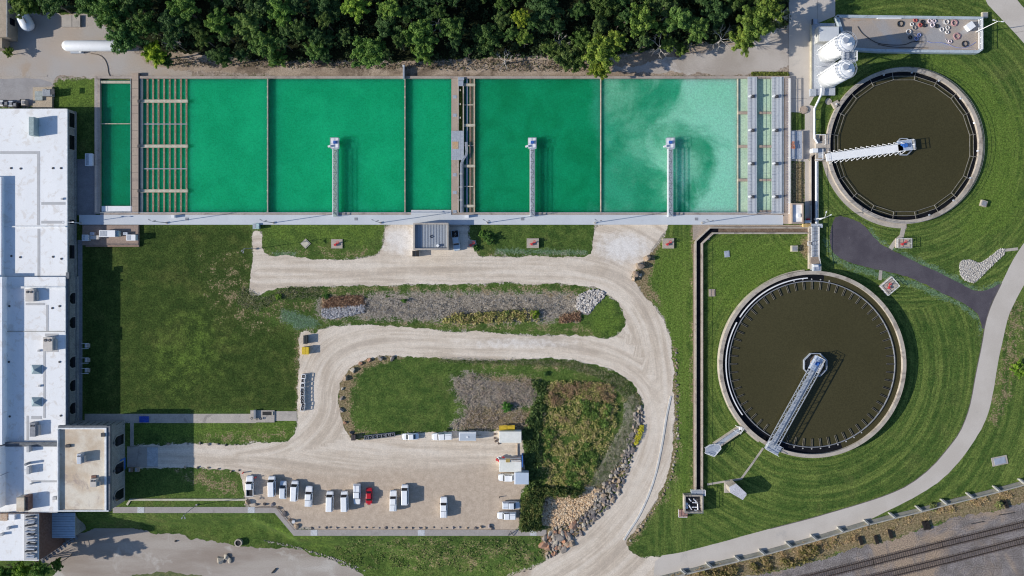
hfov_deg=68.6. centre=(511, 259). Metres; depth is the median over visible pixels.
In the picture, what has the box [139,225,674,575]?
gravel road
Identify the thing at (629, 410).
rocks
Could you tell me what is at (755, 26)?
tree
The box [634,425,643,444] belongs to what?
yellow flowers
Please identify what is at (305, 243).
slab
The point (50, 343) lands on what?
rooftop unit
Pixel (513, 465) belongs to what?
shipping container
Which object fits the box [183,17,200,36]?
tree
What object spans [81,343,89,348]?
steps
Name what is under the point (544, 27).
tree
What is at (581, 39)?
tree
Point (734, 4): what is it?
tree
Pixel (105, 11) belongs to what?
tree
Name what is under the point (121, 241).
equipment platform
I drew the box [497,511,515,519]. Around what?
pickup truck
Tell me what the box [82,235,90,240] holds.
cabinet
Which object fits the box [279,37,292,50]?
tree
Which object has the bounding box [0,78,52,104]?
pavement
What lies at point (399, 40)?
tree
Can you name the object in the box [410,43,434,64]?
tree
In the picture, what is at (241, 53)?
tree
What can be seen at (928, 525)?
sleeper bundle
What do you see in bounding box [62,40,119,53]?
gas tank
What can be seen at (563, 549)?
boulder
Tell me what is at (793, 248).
chamber
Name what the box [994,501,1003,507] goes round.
shrub
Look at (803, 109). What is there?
manhole
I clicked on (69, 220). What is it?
window
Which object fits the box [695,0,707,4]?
tree
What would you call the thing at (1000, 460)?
slab
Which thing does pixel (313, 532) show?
walk panel
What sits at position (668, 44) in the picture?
tree
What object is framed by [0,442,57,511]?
waterworks wing
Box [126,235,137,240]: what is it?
cabinet
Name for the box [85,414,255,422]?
path
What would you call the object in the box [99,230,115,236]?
cabinet
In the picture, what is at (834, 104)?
chamber
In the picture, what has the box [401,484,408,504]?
cargo van
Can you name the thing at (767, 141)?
water
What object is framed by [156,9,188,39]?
tree
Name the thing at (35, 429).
rooftop unit
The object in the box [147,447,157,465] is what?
slab
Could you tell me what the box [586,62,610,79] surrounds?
tree
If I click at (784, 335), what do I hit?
water
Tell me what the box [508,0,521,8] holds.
tree
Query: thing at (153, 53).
tree
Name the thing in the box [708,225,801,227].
path
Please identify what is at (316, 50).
tree
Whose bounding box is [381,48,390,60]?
tree
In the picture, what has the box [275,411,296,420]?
path
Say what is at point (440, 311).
dry weeds
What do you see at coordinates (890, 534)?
sleeper bundle
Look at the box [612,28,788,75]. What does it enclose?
service road
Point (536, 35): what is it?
undergrowth
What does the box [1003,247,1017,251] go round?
path
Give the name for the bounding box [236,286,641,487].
verge weeds
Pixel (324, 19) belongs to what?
tree
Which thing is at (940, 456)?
road edge line
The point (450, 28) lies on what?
tree
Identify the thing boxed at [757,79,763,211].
water
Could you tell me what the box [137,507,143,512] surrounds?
walk panel
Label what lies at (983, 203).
chamber
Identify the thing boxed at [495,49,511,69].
dead tree
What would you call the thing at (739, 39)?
tree
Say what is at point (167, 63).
tree
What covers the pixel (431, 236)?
pump house
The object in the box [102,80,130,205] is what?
water
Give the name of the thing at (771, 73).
weed strip
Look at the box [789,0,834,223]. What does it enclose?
concrete apron
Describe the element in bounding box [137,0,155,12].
tree
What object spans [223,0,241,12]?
tree
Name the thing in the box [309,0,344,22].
tree
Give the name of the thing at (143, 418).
tarpaulin
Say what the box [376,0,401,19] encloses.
tree
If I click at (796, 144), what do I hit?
valve deck
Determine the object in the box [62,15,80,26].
concrete slab
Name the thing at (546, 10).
tree
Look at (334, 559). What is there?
rubble
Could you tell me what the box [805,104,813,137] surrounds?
path
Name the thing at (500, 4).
tree
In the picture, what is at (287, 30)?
tree
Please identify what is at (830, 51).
silo
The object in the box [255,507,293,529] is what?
rail
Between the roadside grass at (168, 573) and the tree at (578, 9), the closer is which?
the tree at (578, 9)
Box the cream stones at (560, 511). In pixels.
[541,486,598,526]
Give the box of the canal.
[810,153,817,223]
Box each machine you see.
[7,100,14,106]
[11,101,19,108]
[20,99,27,105]
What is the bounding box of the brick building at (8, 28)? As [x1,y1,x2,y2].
[0,0,17,50]
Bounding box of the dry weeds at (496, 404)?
[452,372,536,431]
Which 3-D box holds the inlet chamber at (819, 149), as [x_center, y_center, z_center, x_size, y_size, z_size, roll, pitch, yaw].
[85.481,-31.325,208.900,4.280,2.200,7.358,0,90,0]
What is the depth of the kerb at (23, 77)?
209.88 m
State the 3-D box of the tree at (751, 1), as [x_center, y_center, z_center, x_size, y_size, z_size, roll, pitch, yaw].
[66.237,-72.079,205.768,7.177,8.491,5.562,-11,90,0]
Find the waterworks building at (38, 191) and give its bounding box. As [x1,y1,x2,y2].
[0,109,78,444]
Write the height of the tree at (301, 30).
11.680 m
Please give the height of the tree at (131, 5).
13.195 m
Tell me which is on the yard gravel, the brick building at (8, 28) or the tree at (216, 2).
the brick building at (8, 28)
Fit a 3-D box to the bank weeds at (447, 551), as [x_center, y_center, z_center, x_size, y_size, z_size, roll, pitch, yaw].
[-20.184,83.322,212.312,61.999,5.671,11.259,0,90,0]
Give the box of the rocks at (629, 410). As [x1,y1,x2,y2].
[591,394,639,486]
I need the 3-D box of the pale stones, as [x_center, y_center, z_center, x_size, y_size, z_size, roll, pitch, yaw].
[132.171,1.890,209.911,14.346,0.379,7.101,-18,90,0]
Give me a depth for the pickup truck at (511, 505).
208.64 m
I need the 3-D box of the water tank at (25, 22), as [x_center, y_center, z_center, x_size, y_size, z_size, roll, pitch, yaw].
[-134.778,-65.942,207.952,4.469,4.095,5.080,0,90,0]
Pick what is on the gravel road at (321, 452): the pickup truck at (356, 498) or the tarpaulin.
the pickup truck at (356, 498)
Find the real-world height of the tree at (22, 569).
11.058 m
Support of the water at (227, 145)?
in the settling basin
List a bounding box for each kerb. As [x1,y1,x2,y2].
[0,75,46,77]
[126,499,246,504]
[623,396,671,540]
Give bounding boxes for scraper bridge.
[328,137,338,216]
[525,137,535,216]
[663,137,674,216]
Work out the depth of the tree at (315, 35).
199.95 m
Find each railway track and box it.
[801,520,1023,575]
[864,536,1023,575]
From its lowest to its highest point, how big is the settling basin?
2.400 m
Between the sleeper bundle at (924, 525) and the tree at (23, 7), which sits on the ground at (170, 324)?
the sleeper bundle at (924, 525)
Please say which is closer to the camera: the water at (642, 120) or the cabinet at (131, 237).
the cabinet at (131, 237)
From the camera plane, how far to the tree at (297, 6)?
199.87 m
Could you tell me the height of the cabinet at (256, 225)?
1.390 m
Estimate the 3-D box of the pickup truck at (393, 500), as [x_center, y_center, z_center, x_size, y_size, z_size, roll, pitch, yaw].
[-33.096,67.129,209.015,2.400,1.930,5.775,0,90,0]
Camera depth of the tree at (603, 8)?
199.89 m
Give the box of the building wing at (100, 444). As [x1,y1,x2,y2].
[57,420,125,511]
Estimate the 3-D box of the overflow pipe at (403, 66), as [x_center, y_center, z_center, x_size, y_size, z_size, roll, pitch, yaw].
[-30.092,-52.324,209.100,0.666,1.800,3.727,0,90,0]
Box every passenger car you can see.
[279,480,286,498]
[366,488,372,504]
[402,433,418,439]
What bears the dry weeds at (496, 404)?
on the ground at (170, 324)
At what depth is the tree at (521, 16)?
199.04 m
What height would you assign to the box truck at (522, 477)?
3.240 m
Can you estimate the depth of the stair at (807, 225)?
209.15 m
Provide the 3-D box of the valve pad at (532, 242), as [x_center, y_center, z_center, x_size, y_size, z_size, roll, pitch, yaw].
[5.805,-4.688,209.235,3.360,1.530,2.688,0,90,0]
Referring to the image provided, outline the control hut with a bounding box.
[788,203,803,223]
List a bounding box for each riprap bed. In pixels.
[322,304,363,317]
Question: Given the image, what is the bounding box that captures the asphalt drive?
[829,216,999,328]
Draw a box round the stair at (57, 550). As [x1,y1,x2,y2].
[40,536,77,562]
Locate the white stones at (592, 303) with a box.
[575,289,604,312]
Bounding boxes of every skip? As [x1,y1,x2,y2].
[302,347,309,354]
[303,335,307,343]
[351,434,355,440]
[412,251,419,256]
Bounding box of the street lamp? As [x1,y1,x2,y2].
[975,19,1003,32]
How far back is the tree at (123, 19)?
201.15 m
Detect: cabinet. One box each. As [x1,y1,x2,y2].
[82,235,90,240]
[85,153,93,165]
[89,235,99,238]
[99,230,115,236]
[115,231,120,236]
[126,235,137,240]
[253,223,259,228]
[811,19,817,24]
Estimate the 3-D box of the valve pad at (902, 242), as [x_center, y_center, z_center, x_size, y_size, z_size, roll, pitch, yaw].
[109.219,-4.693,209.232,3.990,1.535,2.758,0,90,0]
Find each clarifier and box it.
[717,271,905,457]
[825,67,984,223]
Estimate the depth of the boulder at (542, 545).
209.54 m
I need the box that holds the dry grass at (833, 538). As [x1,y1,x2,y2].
[656,489,1013,575]
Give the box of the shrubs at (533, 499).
[519,485,585,532]
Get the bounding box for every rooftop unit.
[25,289,38,301]
[30,422,40,436]
[43,337,57,350]
[77,452,85,463]
[90,477,100,486]
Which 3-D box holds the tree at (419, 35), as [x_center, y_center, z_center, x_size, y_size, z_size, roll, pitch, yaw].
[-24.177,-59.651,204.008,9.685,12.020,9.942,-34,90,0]
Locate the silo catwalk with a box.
[832,50,857,63]
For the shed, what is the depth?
206.18 m
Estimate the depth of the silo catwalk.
198.65 m
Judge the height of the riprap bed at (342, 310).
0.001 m
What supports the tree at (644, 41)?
on the ground at (170, 324)
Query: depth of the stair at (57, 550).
212.64 m
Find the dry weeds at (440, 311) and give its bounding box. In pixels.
[363,295,575,319]
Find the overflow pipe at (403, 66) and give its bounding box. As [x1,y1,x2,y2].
[402,65,404,79]
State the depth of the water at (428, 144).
209.88 m
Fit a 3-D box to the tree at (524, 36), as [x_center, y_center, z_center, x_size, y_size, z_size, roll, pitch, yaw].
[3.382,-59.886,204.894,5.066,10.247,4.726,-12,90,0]
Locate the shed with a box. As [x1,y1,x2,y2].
[724,480,745,499]
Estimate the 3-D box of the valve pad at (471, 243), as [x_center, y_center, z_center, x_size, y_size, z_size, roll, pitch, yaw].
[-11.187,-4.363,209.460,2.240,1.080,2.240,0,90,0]
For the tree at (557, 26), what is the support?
on the ground at (170, 324)
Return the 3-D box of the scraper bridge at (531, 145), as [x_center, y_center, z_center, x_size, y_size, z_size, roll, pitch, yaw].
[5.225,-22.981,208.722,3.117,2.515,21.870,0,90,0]
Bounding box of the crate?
[964,21,975,31]
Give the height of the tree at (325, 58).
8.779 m
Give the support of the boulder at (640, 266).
on the ground at (170, 324)
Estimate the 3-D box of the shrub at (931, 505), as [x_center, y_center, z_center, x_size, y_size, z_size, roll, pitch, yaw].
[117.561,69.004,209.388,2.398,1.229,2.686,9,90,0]
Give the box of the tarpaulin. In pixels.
[139,416,148,421]
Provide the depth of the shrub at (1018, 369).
208.64 m
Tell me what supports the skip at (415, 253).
on the gravel road at (321, 452)
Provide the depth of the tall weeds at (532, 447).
209.20 m
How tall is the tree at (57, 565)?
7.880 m
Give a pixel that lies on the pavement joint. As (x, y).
(817, 18)
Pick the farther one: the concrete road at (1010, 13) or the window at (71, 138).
the concrete road at (1010, 13)
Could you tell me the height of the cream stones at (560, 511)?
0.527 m
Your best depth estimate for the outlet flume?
209.00 m
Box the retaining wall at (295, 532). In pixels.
[113,507,545,535]
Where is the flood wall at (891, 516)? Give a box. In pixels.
[662,478,1023,575]
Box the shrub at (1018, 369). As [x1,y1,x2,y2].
[1009,359,1023,379]
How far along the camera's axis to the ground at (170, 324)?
210.00 m
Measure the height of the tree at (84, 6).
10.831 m
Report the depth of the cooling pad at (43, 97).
209.30 m
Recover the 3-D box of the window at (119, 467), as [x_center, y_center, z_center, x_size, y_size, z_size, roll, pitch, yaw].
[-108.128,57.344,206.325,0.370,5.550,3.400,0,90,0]
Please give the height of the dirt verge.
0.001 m
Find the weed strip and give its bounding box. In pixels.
[751,71,789,75]
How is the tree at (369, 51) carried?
on the ground at (170, 324)
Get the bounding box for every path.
[77,159,95,214]
[77,240,81,419]
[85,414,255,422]
[127,446,157,466]
[130,423,133,445]
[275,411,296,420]
[693,225,709,239]
[693,244,693,489]
[707,448,763,484]
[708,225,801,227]
[724,270,804,441]
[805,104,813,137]
[822,161,906,227]
[878,270,881,279]
[889,224,906,249]
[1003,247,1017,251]
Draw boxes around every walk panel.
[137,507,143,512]
[248,507,254,512]
[311,530,316,535]
[418,530,424,535]
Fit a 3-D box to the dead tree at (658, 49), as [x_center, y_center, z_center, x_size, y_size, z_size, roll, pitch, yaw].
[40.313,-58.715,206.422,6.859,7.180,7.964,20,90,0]
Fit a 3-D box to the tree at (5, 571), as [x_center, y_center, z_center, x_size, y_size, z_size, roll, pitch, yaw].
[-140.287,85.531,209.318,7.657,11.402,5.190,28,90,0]
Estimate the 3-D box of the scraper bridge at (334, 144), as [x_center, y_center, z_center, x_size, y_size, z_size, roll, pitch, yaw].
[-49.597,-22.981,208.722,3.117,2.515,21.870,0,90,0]
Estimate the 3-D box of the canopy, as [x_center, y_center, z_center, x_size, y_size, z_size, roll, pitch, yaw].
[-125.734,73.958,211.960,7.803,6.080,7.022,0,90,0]
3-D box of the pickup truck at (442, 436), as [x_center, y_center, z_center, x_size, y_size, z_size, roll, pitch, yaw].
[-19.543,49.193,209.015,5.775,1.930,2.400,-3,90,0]
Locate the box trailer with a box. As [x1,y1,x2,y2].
[459,430,475,440]
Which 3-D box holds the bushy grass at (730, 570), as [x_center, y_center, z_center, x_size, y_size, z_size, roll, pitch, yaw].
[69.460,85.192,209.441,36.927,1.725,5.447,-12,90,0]
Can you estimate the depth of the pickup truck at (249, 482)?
208.96 m
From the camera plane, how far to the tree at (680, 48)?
204.86 m
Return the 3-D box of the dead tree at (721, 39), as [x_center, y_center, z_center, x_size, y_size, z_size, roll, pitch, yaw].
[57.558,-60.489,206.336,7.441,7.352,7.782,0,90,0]
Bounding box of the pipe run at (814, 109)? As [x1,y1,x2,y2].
[813,88,822,142]
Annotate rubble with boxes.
[264,540,364,570]
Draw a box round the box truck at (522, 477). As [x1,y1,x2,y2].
[498,470,528,483]
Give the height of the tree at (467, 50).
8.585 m
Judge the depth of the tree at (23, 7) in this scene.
201.71 m
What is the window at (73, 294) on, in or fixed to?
in the waterworks building at (38, 191)
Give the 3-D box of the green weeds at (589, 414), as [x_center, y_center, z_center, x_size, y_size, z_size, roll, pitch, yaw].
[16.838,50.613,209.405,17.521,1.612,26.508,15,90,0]
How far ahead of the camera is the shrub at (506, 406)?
209.22 m
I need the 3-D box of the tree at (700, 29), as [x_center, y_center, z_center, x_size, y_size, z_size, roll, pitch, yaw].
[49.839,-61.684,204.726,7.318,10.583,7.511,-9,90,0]
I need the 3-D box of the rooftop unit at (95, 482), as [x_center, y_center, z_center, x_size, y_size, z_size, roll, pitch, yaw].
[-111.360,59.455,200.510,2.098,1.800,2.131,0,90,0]
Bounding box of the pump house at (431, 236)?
[413,223,449,249]
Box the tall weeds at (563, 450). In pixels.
[537,380,619,490]
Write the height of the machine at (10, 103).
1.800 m
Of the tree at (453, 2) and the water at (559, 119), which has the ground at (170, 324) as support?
the tree at (453, 2)
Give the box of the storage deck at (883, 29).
[834,15,982,54]
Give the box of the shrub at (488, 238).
[481,231,495,244]
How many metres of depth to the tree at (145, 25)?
199.37 m
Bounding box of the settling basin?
[94,73,790,223]
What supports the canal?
on the ground at (170, 324)
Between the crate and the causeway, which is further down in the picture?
the causeway
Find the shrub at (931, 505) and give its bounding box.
[929,503,936,511]
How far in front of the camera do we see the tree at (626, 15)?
199.21 m
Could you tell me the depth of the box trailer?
207.70 m
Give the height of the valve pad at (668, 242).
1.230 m
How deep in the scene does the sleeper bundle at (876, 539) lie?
209.48 m
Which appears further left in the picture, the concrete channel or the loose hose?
the concrete channel
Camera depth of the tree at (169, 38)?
199.59 m
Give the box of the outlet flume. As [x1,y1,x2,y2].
[705,425,744,456]
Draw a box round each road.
[43,528,363,575]
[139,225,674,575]
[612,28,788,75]
[654,0,1023,575]
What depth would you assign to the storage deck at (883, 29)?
208.85 m
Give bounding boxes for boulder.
[217,556,223,563]
[538,541,547,548]
[554,534,564,540]
[561,546,566,553]
[568,519,576,529]
[569,541,574,546]
[633,271,638,277]
[636,263,644,268]
[643,255,650,260]
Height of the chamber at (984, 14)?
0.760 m
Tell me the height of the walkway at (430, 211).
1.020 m
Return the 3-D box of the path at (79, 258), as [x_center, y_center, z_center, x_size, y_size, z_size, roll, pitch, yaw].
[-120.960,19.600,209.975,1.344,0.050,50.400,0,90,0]
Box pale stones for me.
[959,248,1004,282]
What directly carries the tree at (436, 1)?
on the ground at (170, 324)
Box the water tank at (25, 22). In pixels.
[16,14,34,30]
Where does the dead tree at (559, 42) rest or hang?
on the ground at (170, 324)
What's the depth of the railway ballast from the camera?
209.99 m
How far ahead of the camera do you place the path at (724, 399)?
209.94 m
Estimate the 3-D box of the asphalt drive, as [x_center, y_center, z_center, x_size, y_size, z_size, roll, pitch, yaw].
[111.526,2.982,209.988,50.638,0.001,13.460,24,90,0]
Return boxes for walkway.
[79,215,782,224]
[411,210,450,214]
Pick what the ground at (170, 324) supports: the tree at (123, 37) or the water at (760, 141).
the tree at (123, 37)
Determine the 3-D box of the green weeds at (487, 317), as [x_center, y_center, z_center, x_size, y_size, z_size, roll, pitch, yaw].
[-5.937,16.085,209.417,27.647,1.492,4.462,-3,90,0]
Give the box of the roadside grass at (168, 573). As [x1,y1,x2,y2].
[132,571,201,575]
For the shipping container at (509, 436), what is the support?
on the gravel road at (321, 452)
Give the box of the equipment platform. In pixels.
[82,225,139,246]
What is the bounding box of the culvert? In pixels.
[234,538,242,546]
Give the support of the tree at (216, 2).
on the ground at (170, 324)
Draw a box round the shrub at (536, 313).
[530,310,539,319]
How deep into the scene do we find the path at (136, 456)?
209.97 m
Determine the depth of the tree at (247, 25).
199.99 m
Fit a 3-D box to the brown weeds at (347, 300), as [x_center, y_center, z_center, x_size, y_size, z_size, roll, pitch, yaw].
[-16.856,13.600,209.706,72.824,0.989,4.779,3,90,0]
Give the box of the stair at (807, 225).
[802,224,822,227]
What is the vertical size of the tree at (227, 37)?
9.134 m
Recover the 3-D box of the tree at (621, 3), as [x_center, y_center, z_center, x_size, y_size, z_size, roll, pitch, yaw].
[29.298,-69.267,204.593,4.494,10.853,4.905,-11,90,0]
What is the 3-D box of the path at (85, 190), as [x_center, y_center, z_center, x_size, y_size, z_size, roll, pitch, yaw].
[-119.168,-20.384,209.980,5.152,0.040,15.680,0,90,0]
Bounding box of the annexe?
[0,512,64,560]
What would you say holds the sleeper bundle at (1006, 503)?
on the ground at (170, 324)
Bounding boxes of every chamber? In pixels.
[678,489,705,517]
[790,246,797,251]
[810,134,825,160]
[831,100,838,108]
[979,200,987,206]
[981,12,987,17]
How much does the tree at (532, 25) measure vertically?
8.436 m
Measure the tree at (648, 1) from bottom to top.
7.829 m
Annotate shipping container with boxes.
[499,430,520,442]
[499,458,520,471]
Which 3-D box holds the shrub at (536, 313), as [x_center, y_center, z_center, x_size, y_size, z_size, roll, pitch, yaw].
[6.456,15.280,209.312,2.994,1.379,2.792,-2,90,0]
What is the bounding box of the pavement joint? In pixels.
[791,0,1021,98]
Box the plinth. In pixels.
[809,23,834,96]
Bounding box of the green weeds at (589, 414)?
[540,399,611,490]
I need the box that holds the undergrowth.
[33,0,790,62]
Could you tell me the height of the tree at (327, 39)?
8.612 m
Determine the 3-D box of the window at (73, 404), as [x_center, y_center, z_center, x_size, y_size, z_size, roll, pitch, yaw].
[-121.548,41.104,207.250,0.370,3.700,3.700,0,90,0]
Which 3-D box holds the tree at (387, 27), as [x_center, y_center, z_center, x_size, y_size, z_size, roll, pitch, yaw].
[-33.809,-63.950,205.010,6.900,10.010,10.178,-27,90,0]
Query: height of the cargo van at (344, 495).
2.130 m
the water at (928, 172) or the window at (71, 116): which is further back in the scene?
the water at (928, 172)
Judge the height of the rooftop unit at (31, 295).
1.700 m
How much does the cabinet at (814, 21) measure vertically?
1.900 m
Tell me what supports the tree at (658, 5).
on the ground at (170, 324)
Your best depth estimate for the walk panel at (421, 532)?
209.85 m
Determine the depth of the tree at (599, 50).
200.74 m
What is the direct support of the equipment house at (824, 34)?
on the ground at (170, 324)
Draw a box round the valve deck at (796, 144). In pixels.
[791,131,802,159]
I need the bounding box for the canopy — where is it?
[52,513,85,537]
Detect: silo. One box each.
[817,31,856,62]
[817,58,856,88]
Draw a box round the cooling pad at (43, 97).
[33,87,54,107]
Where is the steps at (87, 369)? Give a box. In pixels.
[81,368,89,373]
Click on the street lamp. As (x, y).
(988, 25)
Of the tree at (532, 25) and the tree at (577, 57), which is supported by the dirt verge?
the tree at (577, 57)
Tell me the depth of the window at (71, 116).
207.20 m
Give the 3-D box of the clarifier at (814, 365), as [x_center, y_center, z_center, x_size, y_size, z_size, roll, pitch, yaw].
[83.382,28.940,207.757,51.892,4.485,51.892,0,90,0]
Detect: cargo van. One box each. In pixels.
[267,475,276,496]
[290,480,298,501]
[325,490,333,511]
[340,490,348,511]
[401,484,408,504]
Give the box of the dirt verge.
[139,41,734,75]
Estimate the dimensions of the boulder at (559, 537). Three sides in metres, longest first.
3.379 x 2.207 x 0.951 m
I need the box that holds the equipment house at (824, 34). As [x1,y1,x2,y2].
[814,26,838,43]
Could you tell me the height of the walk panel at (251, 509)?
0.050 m
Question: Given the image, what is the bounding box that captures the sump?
[250,410,274,421]
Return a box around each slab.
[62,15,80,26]
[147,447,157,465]
[301,239,310,248]
[709,289,714,295]
[724,251,729,256]
[991,455,1007,466]
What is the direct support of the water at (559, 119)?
in the settling basin
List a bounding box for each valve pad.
[331,239,342,247]
[468,240,475,247]
[527,238,538,247]
[663,238,673,247]
[879,276,899,295]
[895,238,909,247]
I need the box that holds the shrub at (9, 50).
[2,46,13,57]
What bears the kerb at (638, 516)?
on the gravel road at (321, 452)
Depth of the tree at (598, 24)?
198.97 m
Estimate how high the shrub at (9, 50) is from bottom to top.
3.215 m
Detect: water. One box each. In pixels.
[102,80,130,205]
[140,79,266,211]
[269,79,404,211]
[406,79,450,211]
[464,79,599,211]
[601,79,736,211]
[729,275,900,447]
[738,79,746,211]
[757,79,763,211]
[764,79,770,209]
[833,75,972,216]
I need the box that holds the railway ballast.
[746,503,1023,575]
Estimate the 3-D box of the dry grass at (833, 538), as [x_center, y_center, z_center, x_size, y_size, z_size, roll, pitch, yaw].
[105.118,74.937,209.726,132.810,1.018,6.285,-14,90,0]
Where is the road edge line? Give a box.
[770,283,1001,528]
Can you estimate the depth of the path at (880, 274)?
209.97 m
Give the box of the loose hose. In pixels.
[857,26,920,44]
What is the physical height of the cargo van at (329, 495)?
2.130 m
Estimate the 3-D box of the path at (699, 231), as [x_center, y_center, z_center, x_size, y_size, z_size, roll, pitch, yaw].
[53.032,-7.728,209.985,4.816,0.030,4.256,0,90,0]
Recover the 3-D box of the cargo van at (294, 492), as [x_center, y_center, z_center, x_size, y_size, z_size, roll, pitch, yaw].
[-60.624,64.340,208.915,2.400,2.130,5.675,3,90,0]
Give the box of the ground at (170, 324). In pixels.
[0,0,1023,575]
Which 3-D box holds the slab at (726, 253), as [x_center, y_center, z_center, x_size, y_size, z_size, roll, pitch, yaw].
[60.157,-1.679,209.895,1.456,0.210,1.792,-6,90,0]
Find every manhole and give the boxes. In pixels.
[800,106,807,113]
[825,98,831,104]
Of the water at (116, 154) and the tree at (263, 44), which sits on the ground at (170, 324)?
the tree at (263, 44)
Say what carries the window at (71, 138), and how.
in the waterworks building at (38, 191)
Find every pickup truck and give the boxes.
[245,475,253,496]
[304,485,312,506]
[352,483,360,503]
[389,490,396,510]
[432,432,452,439]
[439,496,447,517]
[451,230,459,250]
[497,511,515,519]
[502,501,520,508]
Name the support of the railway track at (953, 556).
on the railway ballast
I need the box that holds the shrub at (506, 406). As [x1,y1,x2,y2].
[501,401,513,412]
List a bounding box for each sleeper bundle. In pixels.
[858,536,863,544]
[873,535,878,543]
[887,529,892,538]
[921,521,927,529]
[925,520,930,529]
[1003,499,1008,507]
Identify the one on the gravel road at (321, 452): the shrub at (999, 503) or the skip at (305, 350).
the skip at (305, 350)
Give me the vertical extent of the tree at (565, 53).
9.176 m
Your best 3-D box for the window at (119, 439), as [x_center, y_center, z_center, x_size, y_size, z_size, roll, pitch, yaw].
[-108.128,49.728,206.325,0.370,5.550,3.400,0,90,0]
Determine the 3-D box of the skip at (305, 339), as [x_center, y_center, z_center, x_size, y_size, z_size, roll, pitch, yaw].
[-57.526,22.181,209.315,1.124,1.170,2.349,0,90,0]
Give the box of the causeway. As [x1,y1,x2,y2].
[807,226,820,270]
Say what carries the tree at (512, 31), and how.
on the ground at (170, 324)
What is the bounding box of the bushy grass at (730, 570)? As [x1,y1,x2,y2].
[698,544,825,575]
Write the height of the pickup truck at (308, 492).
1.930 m
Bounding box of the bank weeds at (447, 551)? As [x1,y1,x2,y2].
[333,538,550,571]
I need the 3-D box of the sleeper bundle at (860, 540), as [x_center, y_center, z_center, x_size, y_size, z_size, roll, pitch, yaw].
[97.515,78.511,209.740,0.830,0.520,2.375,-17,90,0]
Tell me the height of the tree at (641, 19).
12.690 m
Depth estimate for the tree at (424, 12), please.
201.46 m
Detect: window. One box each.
[10,18,14,25]
[68,111,74,128]
[68,134,74,150]
[68,218,74,224]
[68,244,74,259]
[70,292,75,304]
[70,316,75,328]
[70,355,75,368]
[70,378,75,392]
[70,401,75,414]
[113,432,123,447]
[113,460,123,475]
[113,486,123,502]
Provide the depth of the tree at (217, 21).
199.68 m
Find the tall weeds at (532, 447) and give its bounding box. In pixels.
[522,379,546,490]
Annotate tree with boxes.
[0,561,20,575]
[8,0,42,19]
[10,561,37,575]
[29,557,60,575]
[36,0,72,18]
[50,554,71,571]
[74,0,97,18]
[91,0,130,31]
[104,19,148,54]
[116,0,149,15]
[119,15,126,22]
[130,9,162,37]
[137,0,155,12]
[140,39,167,68]
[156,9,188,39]
[159,50,173,68]
[162,31,186,50]
[165,0,201,26]
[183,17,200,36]
[193,28,214,49]
[203,7,233,37]
[205,48,216,60]
[208,0,224,7]
[208,0,227,14]
[212,28,235,44]
[212,47,233,67]
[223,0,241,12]
[230,9,262,39]
[235,49,250,61]
[243,0,273,24]
[247,24,280,63]
[266,0,295,27]
[268,49,287,67]
[272,27,283,37]
[279,21,296,38]
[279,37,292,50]
[288,0,306,16]
[291,17,311,40]
[302,38,328,63]
[306,27,323,43]
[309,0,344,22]
[315,12,333,30]
[319,29,336,48]
[320,52,332,65]
[335,27,353,46]
[340,0,371,23]
[349,35,385,68]
[375,9,402,37]
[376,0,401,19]
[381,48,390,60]
[391,32,407,50]
[399,2,419,22]
[402,17,438,57]
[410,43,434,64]
[413,0,429,9]
[417,4,433,21]
[428,0,444,6]
[430,4,448,21]
[435,15,464,41]
[444,0,460,8]
[448,36,459,51]
[463,47,473,58]
[471,22,505,55]
[491,7,515,29]
[494,0,509,10]
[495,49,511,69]
[503,24,518,41]
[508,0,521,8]
[510,8,530,29]
[516,29,533,47]
[524,0,564,24]
[526,20,540,31]
[538,19,550,33]
[539,38,558,55]
[548,40,579,72]
[550,18,565,36]
[552,32,568,48]
[567,0,588,20]
[569,26,592,53]
[570,50,587,72]
[581,32,620,72]
[584,2,595,16]
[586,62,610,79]
[589,0,620,25]
[591,14,607,36]
[607,29,628,52]
[613,12,625,30]
[614,0,629,10]
[619,7,633,23]
[629,0,658,38]
[636,35,654,52]
[640,0,655,9]
[649,0,678,18]
[650,33,668,58]
[651,22,666,36]
[659,34,677,52]
[662,6,698,32]
[674,42,688,56]
[683,16,709,42]
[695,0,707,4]
[700,0,732,29]
[711,24,734,50]
[726,0,748,10]
[729,25,754,57]
[736,1,775,45]
[748,0,759,4]
[757,0,785,21]
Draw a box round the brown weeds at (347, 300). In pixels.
[322,295,581,323]
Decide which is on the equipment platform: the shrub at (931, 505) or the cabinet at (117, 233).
the cabinet at (117, 233)
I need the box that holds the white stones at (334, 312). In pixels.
[321,304,364,318]
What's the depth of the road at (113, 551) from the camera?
214.98 m
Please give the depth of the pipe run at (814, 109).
208.38 m
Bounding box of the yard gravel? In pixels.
[0,12,191,86]
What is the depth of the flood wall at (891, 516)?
209.77 m
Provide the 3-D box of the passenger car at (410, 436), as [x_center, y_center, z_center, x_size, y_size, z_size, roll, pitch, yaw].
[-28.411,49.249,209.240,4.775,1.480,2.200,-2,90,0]
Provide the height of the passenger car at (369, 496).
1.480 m
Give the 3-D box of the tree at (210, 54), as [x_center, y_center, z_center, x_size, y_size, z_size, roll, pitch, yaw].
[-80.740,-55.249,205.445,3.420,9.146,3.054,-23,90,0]
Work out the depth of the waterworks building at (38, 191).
205.45 m
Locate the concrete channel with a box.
[694,227,808,489]
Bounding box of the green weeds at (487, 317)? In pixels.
[442,308,539,324]

